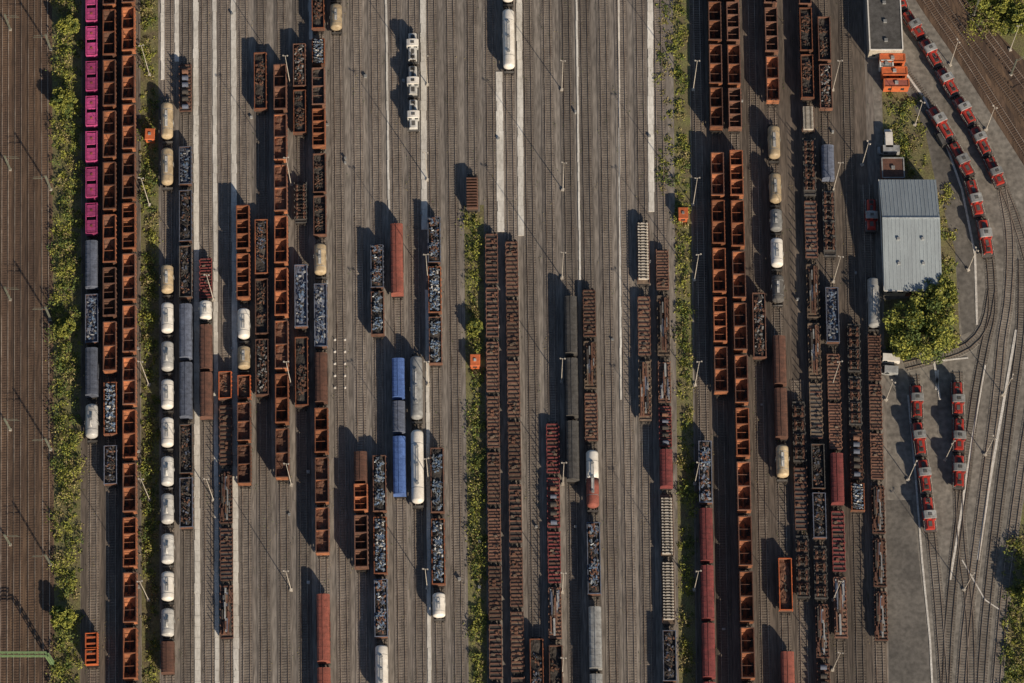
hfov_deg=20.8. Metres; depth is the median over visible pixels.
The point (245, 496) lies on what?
railway track
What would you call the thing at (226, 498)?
flat wagon
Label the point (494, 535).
flat wagon
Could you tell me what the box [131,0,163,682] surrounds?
trackside bushes
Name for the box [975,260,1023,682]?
railway track
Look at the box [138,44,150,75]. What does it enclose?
lamp mast
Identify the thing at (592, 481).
tank wagon
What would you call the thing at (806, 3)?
open freight wagon
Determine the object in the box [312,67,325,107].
hopper wagon
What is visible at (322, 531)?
hopper wagon
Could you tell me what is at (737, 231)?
hopper wagon
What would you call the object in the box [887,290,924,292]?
windows
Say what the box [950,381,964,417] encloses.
diesel shunting locomotive
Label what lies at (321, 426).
hopper wagon
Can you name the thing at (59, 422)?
trackside bushes
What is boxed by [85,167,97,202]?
container wagon
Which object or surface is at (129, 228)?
hopper wagon
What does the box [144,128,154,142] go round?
signal hut
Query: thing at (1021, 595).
deciduous tree
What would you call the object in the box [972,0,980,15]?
catenary mast
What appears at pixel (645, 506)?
railway track
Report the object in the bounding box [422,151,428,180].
lamp mast
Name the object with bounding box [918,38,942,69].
diesel shunting locomotive
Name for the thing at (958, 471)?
diesel shunting locomotive
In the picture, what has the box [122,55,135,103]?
hopper wagon
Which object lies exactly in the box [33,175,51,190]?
catenary mast
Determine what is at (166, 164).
tank wagon
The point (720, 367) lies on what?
hopper wagon
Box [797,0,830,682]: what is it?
railway track
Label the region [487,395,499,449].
flat wagon
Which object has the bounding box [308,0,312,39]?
concrete walkway
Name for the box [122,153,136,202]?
hopper wagon
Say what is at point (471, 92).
railway track
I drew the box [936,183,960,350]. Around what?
shrubs
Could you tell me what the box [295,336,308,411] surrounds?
open freight wagon
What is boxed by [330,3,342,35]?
tank wagon
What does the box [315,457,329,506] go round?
hopper wagon
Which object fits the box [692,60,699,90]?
lamp mast
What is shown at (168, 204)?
railway track
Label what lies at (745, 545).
hopper wagon
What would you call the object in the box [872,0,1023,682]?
depot pavement
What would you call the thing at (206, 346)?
covered wagon
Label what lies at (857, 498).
open scrap wagon
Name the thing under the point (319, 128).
hopper wagon
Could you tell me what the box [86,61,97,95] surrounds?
container wagon
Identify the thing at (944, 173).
asphalt road
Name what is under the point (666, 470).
covered wagon
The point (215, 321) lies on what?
concrete walkway
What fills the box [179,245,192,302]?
open freight wagon
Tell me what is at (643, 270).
sleeper transport wagon
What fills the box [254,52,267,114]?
open freight wagon
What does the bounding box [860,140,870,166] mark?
lamp mast
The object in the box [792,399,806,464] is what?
flat wagon
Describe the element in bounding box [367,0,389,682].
railway track
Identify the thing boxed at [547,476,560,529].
flat wagon
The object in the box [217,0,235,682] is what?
railway track
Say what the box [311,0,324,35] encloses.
open freight wagon
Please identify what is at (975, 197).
diesel shunting locomotive
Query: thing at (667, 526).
sleeper transport wagon
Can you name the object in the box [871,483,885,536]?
flat wagon
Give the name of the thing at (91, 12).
container wagon
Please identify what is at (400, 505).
railway track
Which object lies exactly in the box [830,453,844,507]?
covered wagon
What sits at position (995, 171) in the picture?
diesel shunting locomotive
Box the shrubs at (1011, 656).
[998,534,1023,682]
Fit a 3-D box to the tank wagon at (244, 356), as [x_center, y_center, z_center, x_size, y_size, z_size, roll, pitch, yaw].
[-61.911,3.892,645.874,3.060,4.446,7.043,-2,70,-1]
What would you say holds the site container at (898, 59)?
on the depot pavement
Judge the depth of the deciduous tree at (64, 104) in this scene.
667.35 m
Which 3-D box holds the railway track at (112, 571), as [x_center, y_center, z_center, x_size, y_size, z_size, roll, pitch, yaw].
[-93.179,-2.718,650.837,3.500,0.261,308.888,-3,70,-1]
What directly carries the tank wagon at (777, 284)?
on the railway track at (782, 525)
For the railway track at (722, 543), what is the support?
on the ground
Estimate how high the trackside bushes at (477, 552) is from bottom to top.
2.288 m
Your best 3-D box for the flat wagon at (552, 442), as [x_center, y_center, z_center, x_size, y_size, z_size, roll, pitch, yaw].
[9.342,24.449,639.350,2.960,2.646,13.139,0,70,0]
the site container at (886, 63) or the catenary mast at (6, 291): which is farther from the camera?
the site container at (886, 63)
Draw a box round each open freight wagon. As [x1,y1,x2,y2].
[85,294,98,346]
[103,445,117,487]
[179,146,192,188]
[179,190,192,245]
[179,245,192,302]
[179,424,193,477]
[179,477,193,531]
[218,371,232,401]
[237,375,251,401]
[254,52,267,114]
[254,219,268,278]
[255,278,268,338]
[255,339,268,400]
[293,43,305,89]
[293,90,306,137]
[294,264,307,331]
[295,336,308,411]
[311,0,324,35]
[313,153,326,195]
[313,195,326,239]
[314,283,327,351]
[529,636,543,682]
[548,643,562,682]
[662,629,676,682]
[751,292,766,363]
[777,557,792,615]
[798,0,811,7]
[798,7,812,53]
[800,54,813,102]
[810,444,825,492]
[811,492,826,541]
[817,16,831,63]
[818,64,832,113]
[824,287,839,347]
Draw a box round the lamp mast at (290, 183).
[283,157,292,185]
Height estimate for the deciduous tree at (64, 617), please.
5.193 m
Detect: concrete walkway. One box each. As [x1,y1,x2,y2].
[160,0,164,79]
[174,0,178,61]
[193,0,200,682]
[212,0,219,682]
[231,0,238,682]
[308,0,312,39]
[385,0,389,209]
[420,0,426,229]
[425,290,431,682]
[496,72,503,231]
[516,0,523,235]
[575,0,580,279]
[618,0,621,399]
[647,0,653,211]
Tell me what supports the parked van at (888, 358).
on the depot pavement
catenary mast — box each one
[3,287,18,300]
[3,534,19,545]
[4,14,16,30]
[4,155,11,170]
[4,418,18,430]
[32,307,51,320]
[32,438,51,450]
[32,554,51,565]
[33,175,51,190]
[34,34,51,50]
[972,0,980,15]
[1009,57,1023,75]
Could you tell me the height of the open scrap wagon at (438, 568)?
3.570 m
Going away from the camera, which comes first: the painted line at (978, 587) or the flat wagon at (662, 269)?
the painted line at (978, 587)
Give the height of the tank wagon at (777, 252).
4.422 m
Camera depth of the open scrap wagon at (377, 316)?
649.01 m
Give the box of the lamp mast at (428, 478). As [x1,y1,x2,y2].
[423,458,429,480]
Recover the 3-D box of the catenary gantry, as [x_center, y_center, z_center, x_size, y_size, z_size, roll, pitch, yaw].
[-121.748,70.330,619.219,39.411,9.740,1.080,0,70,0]
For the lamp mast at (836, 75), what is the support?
on the ballast at (790, 158)
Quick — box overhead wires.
[11,258,38,482]
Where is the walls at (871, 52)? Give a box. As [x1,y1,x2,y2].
[865,0,902,57]
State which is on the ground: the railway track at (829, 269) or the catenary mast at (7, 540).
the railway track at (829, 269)
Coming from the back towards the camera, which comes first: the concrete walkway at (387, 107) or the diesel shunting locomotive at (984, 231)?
the concrete walkway at (387, 107)
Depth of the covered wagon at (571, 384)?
642.00 m
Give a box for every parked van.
[877,145,899,155]
[881,353,899,364]
[881,365,897,375]
[883,129,892,146]
[934,131,948,147]
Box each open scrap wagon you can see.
[103,382,117,439]
[312,38,324,67]
[370,244,383,290]
[371,291,384,339]
[372,454,386,516]
[373,516,387,577]
[374,578,388,641]
[427,217,440,265]
[428,266,441,316]
[428,317,442,367]
[430,447,444,517]
[431,518,445,589]
[586,521,601,599]
[698,439,712,507]
[850,483,864,513]
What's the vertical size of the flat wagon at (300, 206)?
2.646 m
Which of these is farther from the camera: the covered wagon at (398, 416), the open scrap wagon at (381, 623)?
the covered wagon at (398, 416)
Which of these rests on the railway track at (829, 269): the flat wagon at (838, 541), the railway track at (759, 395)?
the flat wagon at (838, 541)
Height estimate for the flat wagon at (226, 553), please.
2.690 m
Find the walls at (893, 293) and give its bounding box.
[878,186,924,295]
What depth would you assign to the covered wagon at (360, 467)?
635.39 m
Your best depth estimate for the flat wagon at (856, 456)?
638.22 m
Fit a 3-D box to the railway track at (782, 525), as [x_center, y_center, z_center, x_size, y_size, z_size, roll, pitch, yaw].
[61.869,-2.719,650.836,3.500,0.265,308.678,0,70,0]
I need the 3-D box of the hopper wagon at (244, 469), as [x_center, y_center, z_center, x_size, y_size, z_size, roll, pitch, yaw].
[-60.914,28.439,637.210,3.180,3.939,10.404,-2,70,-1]
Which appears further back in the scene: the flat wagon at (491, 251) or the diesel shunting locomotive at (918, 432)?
the flat wagon at (491, 251)
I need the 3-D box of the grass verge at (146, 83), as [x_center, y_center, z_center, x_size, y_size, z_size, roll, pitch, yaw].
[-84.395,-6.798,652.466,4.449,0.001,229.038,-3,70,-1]
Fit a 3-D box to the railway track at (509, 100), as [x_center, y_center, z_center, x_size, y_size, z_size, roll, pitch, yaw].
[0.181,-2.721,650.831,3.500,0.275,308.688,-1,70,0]
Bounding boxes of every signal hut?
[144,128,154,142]
[470,354,479,368]
[678,207,687,221]
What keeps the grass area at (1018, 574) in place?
on the depot pavement
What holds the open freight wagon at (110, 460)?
on the railway track at (112, 571)
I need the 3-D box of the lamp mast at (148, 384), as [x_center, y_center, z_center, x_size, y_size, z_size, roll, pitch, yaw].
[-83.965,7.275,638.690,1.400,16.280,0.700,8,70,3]
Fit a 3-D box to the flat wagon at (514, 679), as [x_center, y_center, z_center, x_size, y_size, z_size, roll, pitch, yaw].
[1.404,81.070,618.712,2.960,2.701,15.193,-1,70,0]
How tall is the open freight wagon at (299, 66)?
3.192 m
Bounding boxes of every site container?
[878,53,905,65]
[878,60,893,71]
[880,66,907,79]
[882,78,909,91]
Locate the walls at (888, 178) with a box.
[880,161,903,179]
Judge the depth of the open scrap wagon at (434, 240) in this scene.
655.36 m
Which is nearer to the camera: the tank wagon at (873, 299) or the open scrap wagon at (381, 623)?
the open scrap wagon at (381, 623)
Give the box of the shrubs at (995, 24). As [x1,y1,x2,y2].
[963,0,1023,44]
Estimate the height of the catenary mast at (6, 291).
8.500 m
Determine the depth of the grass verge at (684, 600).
648.56 m
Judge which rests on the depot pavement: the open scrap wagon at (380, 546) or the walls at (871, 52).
the walls at (871, 52)
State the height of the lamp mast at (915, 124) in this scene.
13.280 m
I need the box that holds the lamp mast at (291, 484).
[283,463,292,486]
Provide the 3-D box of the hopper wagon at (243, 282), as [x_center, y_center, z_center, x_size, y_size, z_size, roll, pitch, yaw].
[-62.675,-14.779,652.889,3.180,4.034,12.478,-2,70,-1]
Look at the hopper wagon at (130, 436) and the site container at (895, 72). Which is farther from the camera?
the site container at (895, 72)
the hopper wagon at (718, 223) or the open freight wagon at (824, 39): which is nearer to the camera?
the hopper wagon at (718, 223)
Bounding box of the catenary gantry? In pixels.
[0,651,54,665]
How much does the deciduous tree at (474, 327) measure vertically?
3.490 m
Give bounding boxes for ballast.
[81,0,140,682]
[693,0,871,682]
[951,0,1023,130]
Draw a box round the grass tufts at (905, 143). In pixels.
[882,92,927,179]
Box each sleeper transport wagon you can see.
[637,219,649,287]
[660,491,673,558]
[661,558,674,627]
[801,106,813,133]
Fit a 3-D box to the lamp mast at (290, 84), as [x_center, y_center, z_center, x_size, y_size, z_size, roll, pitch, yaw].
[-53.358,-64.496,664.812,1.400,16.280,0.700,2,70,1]
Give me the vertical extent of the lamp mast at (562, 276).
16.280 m
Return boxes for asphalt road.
[886,500,930,682]
[905,62,974,334]
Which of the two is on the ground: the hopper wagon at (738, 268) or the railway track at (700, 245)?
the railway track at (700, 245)
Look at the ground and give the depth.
651.19 m
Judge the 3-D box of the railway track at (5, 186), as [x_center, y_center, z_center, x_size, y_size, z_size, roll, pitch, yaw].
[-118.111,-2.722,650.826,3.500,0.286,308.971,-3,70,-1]
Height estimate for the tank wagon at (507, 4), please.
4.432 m
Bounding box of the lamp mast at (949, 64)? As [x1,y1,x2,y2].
[948,38,959,66]
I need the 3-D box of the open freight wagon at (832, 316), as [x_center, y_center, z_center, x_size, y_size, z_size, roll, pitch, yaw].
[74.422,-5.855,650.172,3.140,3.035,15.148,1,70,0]
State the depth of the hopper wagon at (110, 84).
669.31 m
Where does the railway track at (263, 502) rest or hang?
on the ground
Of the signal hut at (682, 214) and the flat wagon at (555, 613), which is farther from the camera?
the signal hut at (682, 214)
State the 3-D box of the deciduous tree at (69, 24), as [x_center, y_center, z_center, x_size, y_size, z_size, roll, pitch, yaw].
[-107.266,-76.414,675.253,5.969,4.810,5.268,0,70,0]
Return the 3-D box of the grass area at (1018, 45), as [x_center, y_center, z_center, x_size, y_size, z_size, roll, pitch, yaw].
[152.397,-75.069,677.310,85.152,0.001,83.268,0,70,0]
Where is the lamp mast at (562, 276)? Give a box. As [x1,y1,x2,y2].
[560,251,565,278]
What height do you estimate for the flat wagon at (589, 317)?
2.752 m
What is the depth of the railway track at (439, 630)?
660.77 m
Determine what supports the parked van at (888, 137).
on the grass area at (926, 172)
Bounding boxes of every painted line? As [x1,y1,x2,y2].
[907,75,977,324]
[907,395,932,682]
[930,357,967,361]
[933,362,940,399]
[949,365,985,579]
[962,560,998,609]
[977,330,1016,559]
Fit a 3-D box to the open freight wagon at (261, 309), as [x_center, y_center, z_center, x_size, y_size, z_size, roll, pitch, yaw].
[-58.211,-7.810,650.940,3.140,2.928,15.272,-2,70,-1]
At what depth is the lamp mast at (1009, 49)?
671.81 m
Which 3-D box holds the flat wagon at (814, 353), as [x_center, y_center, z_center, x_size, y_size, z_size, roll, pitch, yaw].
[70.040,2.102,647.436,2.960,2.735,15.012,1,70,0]
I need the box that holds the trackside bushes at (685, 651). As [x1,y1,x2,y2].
[666,0,699,681]
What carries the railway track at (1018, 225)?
on the depot pavement
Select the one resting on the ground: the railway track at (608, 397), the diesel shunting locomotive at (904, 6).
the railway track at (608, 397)
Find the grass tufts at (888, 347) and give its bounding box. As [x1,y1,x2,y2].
[884,325,894,352]
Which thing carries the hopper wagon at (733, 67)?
on the railway track at (734, 142)
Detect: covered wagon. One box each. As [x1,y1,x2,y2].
[85,240,98,292]
[85,347,98,400]
[161,641,174,676]
[179,303,192,361]
[179,362,192,421]
[199,324,212,371]
[199,372,212,421]
[314,352,327,406]
[316,593,330,666]
[317,667,330,682]
[354,451,367,483]
[390,223,403,300]
[392,358,404,400]
[392,401,405,435]
[392,436,405,499]
[564,296,577,357]
[565,358,578,420]
[566,420,579,484]
[588,606,601,673]
[589,673,602,682]
[659,449,672,490]
[699,508,713,564]
[700,565,714,622]
[701,623,715,681]
[772,335,786,387]
[774,388,787,441]
[780,650,794,682]
[821,144,834,183]
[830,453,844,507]
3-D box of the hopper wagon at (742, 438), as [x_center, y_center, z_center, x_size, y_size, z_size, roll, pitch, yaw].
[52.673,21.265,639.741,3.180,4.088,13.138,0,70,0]
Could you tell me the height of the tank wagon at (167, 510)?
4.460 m
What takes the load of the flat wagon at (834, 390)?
on the railway track at (829, 269)
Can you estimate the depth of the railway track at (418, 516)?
651.12 m
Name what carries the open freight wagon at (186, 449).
on the railway track at (187, 582)
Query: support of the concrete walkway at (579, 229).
on the ground
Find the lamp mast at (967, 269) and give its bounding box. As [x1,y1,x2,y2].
[966,246,978,271]
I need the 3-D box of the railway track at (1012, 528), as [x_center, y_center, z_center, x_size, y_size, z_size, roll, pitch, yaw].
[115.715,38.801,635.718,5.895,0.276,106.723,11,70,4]
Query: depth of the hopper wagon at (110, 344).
646.39 m
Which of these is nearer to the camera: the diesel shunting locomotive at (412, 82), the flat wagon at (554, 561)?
the flat wagon at (554, 561)
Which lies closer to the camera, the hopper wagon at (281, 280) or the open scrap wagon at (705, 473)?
the open scrap wagon at (705, 473)
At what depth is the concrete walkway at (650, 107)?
670.16 m
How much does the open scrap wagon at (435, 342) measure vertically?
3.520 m
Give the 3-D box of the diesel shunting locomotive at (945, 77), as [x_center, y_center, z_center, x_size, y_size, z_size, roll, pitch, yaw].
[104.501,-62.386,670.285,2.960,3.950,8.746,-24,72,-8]
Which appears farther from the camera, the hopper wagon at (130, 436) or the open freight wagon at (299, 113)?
the open freight wagon at (299, 113)
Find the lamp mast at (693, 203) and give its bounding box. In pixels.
[691,177,699,205]
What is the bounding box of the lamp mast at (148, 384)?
[137,361,150,386]
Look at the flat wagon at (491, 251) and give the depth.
655.33 m
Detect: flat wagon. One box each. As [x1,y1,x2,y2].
[179,62,191,114]
[199,257,211,300]
[219,403,232,468]
[219,469,232,525]
[219,526,232,583]
[220,583,233,641]
[294,182,306,225]
[485,232,497,285]
[486,286,498,339]
[486,339,498,394]
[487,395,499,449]
[487,450,500,506]
[488,507,500,563]
[488,564,501,622]
[489,622,502,680]
[505,239,518,298]
[506,298,519,358]
[507,359,519,419]
[508,420,520,481]
[509,482,521,545]
[509,545,522,609]
[510,610,523,674]
[511,675,524,682]
[546,422,559,475]
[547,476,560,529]
[547,530,560,585]
[548,585,561,641]
[583,288,595,338]
[584,339,596,391]
[584,391,597,444]
[637,294,650,358]
[638,358,651,424]
[656,249,668,292]
[657,293,670,358]
[658,361,670,404]
[659,405,671,448]
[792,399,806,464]
[794,465,808,533]
[795,533,809,601]
[802,137,816,198]
[804,199,818,261]
[806,262,819,321]
[807,321,821,380]
[809,381,823,442]
[813,543,827,601]
[815,602,829,660]
[816,661,830,682]
[822,188,836,260]
[827,352,840,401]
[828,401,842,452]
[831,508,845,574]
[833,575,847,641]
[847,322,860,374]
[848,375,861,427]
[849,427,863,482]
[868,334,881,382]
[869,383,882,431]
[870,432,884,482]
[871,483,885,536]
[872,536,886,589]
[874,589,888,643]
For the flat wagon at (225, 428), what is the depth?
640.44 m
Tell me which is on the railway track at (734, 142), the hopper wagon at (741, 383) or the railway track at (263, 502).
the hopper wagon at (741, 383)
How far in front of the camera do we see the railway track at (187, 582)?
633.61 m
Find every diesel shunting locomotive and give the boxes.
[406,32,418,65]
[407,66,418,99]
[407,99,419,133]
[864,198,877,233]
[901,0,908,12]
[902,9,925,40]
[909,384,923,420]
[910,421,927,458]
[915,458,932,496]
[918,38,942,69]
[920,496,936,534]
[926,105,954,140]
[935,67,959,98]
[946,140,974,179]
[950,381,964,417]
[952,96,977,127]
[952,417,965,454]
[952,454,965,491]
[963,178,984,219]
[968,125,991,157]
[976,218,993,259]
[983,156,1006,189]
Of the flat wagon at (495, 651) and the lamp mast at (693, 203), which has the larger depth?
the lamp mast at (693, 203)
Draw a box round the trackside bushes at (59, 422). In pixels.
[44,0,89,682]
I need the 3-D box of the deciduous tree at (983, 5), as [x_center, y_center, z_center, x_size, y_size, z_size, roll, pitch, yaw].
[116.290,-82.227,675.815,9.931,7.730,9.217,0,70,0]
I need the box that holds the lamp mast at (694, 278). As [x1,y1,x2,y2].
[693,253,701,281]
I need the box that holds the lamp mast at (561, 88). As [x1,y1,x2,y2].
[560,60,565,90]
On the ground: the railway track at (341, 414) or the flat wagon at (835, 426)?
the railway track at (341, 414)
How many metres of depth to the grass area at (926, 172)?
667.90 m
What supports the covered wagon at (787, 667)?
on the railway track at (782, 525)
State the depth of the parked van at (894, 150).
664.62 m
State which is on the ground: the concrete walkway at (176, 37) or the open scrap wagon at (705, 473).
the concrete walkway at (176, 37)
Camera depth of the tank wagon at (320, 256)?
652.97 m
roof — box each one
[867,0,903,49]
[878,179,941,289]
[881,157,904,177]
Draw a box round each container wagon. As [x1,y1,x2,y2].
[85,95,97,130]
[85,131,97,166]
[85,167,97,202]
[85,203,97,239]
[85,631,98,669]
[86,0,97,25]
[86,26,97,60]
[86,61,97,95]
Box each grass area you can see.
[882,92,934,179]
[884,192,959,359]
[978,0,1023,58]
[1004,503,1023,682]
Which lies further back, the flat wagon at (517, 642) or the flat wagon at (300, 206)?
the flat wagon at (300, 206)
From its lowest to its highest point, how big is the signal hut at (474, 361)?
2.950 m
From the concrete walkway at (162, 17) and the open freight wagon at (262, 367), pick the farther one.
the concrete walkway at (162, 17)
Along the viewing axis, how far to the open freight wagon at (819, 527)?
632.61 m
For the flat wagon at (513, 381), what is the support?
on the railway track at (509, 100)
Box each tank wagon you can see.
[84,401,98,445]
[160,100,173,145]
[160,146,173,192]
[160,264,174,299]
[160,301,174,339]
[160,340,174,377]
[160,378,174,415]
[160,416,174,453]
[160,454,174,491]
[160,491,174,529]
[160,531,174,569]
[160,569,174,606]
[160,606,174,640]
[199,300,212,323]
[237,307,250,345]
[237,346,250,374]
[313,242,326,281]
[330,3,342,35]
[331,0,341,3]
[375,643,388,682]
[410,354,422,425]
[411,427,423,510]
[432,591,445,622]
[502,8,514,75]
[503,0,512,8]
[586,447,598,514]
[767,124,780,165]
[768,172,781,208]
[769,209,782,236]
[770,237,783,273]
[771,274,784,308]
[775,443,788,483]
[866,277,880,333]
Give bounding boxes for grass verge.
[52,0,81,682]
[140,0,159,682]
[464,205,486,682]
[673,0,695,682]
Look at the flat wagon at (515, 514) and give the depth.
634.01 m
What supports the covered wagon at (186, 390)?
on the railway track at (187, 582)
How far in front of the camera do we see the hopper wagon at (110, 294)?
650.81 m
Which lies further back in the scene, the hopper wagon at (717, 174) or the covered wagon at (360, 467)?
the hopper wagon at (717, 174)
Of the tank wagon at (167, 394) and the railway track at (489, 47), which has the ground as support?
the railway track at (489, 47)
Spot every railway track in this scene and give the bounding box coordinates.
[0,0,11,682]
[10,0,24,682]
[24,0,38,682]
[38,0,54,682]
[86,0,100,682]
[104,0,119,682]
[123,0,139,682]
[161,0,176,682]
[179,0,195,682]
[198,0,216,682]
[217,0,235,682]
[236,0,254,682]
[254,0,272,682]
[274,0,292,682]
[293,0,312,682]
[312,0,332,682]
[329,0,351,682]
[349,0,370,682]
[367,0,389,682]
[387,0,409,682]
[405,0,427,682]
[426,0,447,682]
[443,0,466,682]
[464,0,479,211]
[482,0,503,682]
[501,0,525,682]
[522,0,544,682]
[540,0,563,682]
[559,0,583,682]
[577,0,602,682]
[595,0,620,682]
[613,0,638,682]
[632,0,655,682]
[653,0,676,682]
[689,0,715,682]
[706,0,732,682]
[724,0,754,682]
[744,0,773,682]
[762,0,793,682]
[789,380,812,682]
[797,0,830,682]
[815,0,849,682]
[838,0,867,682]
[859,185,887,682]
[902,1,1023,267]
[904,64,998,682]
[904,289,997,371]
[908,375,949,682]
[916,0,1023,164]
[935,0,1023,127]
[951,372,976,682]
[952,0,1023,97]
[955,185,1016,682]
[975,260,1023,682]
[990,410,1023,682]
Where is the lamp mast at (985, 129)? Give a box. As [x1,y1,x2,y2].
[984,105,997,131]
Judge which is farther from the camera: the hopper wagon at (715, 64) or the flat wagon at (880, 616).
the hopper wagon at (715, 64)
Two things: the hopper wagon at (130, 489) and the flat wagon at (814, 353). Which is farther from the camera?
the flat wagon at (814, 353)
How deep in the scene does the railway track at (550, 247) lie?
658.52 m
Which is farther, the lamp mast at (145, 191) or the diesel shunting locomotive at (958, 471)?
the lamp mast at (145, 191)
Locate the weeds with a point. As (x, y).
(475, 340)
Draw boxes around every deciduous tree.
[49,87,77,113]
[49,604,76,628]
[53,316,75,337]
[56,14,79,34]
[465,318,482,336]
[882,289,960,364]
[890,334,919,360]
[924,274,958,310]
[972,0,1013,19]
[1004,1,1023,34]
[1019,580,1023,606]
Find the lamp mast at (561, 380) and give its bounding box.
[559,358,565,382]
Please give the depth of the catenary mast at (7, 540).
626.66 m
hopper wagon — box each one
[102,9,116,59]
[102,162,117,214]
[103,0,116,8]
[103,59,116,110]
[103,110,116,162]
[103,214,117,266]
[103,267,117,320]
[103,321,117,377]
[122,0,135,6]
[122,7,135,54]
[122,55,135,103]
[122,104,136,153]
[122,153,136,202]
[122,202,136,253]
[122,253,136,304]
[122,305,136,356]
[122,357,137,409]
[122,409,137,462]
[122,463,137,516]
[123,517,137,571]
[123,572,137,627]
[123,628,138,682]
[236,205,250,253]
[236,253,250,304]
[237,402,251,444]
[237,444,251,488]
[273,64,287,113]
[273,114,287,164]
[274,164,287,215]
[274,215,288,267]
[274,267,288,319]
[274,320,288,373]
[275,374,289,427]
[275,428,289,484]
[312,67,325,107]
[312,108,325,152]
[314,407,328,456]
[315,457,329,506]
[315,507,329,558]
[354,483,367,514]
[354,515,368,573]
[707,1,721,43]
[708,44,722,86]
[709,87,722,133]
[710,152,724,199]
[711,200,725,247]
[711,248,726,296]
[712,297,726,346]
[713,346,727,398]
[725,2,739,44]
[726,44,740,87]
[727,88,741,134]
[729,150,743,199]
[730,200,744,250]
[731,251,745,302]
[732,303,747,354]
[733,355,748,407]
[735,408,749,461]
[736,462,750,515]
[737,516,752,570]
[738,571,753,626]
[739,627,755,682]
[763,0,776,7]
[763,7,778,55]
[765,56,779,107]
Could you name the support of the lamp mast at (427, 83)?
on the ground
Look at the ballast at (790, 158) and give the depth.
655.54 m
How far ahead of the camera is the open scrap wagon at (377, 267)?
653.11 m
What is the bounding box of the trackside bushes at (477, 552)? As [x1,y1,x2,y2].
[458,205,489,682]
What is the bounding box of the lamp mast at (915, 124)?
[913,100,924,126]
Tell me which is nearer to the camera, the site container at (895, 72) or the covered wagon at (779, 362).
the covered wagon at (779, 362)
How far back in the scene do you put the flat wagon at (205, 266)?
653.49 m
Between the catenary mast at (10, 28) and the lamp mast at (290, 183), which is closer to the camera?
the lamp mast at (290, 183)
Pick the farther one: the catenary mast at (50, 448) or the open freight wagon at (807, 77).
the open freight wagon at (807, 77)
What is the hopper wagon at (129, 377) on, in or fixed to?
on the railway track at (137, 357)
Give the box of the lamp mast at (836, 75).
[832,60,842,90]
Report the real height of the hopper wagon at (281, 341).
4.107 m
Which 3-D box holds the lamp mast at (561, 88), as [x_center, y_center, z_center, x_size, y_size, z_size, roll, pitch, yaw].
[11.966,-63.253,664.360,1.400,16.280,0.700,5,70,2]
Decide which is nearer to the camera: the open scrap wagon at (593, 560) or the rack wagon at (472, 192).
the open scrap wagon at (593, 560)
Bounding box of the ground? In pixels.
[80,0,888,682]
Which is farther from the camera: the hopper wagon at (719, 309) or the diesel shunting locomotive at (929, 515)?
the hopper wagon at (719, 309)
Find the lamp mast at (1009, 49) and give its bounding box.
[1008,24,1021,50]
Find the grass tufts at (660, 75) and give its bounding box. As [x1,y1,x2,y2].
[652,0,676,195]
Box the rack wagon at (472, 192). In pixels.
[466,174,477,213]
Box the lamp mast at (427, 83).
[423,55,428,85]
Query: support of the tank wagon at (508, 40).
on the railway track at (509, 100)
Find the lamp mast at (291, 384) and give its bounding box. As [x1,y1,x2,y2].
[283,361,292,385]
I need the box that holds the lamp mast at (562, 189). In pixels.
[561,161,566,190]
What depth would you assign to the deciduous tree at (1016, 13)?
673.04 m
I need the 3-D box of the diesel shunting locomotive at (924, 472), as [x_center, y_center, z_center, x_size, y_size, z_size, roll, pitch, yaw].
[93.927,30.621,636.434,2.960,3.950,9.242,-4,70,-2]
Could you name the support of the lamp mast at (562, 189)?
on the ground
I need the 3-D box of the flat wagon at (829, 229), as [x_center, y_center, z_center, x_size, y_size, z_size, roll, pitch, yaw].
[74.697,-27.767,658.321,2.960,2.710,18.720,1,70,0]
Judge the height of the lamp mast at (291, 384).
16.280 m
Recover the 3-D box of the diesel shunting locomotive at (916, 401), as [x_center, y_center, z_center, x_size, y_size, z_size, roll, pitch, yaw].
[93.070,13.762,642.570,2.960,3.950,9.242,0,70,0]
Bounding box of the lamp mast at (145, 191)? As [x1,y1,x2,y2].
[138,177,150,205]
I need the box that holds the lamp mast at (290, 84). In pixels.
[282,55,291,85]
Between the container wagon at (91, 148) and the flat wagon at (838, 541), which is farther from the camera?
the container wagon at (91, 148)
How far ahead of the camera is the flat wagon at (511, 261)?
654.49 m
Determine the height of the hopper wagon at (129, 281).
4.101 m
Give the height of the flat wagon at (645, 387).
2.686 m
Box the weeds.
[83,0,868,681]
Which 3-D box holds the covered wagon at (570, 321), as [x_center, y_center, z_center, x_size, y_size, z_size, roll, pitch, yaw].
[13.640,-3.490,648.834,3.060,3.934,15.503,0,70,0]
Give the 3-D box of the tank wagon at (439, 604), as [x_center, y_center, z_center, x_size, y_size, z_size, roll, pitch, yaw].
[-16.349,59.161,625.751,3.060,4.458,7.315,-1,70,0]
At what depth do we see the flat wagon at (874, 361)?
646.68 m
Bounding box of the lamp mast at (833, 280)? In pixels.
[832,255,843,282]
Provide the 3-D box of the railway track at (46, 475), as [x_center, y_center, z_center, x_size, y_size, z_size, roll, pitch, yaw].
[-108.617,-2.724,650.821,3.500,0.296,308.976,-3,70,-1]
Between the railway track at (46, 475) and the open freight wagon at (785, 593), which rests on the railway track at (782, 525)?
the open freight wagon at (785, 593)
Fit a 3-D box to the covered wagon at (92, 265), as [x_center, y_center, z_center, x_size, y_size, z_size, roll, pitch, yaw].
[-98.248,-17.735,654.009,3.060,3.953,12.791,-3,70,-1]
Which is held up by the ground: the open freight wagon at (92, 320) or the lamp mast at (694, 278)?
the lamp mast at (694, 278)
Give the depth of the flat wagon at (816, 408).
642.43 m
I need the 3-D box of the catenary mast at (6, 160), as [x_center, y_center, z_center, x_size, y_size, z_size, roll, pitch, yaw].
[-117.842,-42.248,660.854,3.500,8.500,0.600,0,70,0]
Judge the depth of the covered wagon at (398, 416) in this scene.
639.64 m

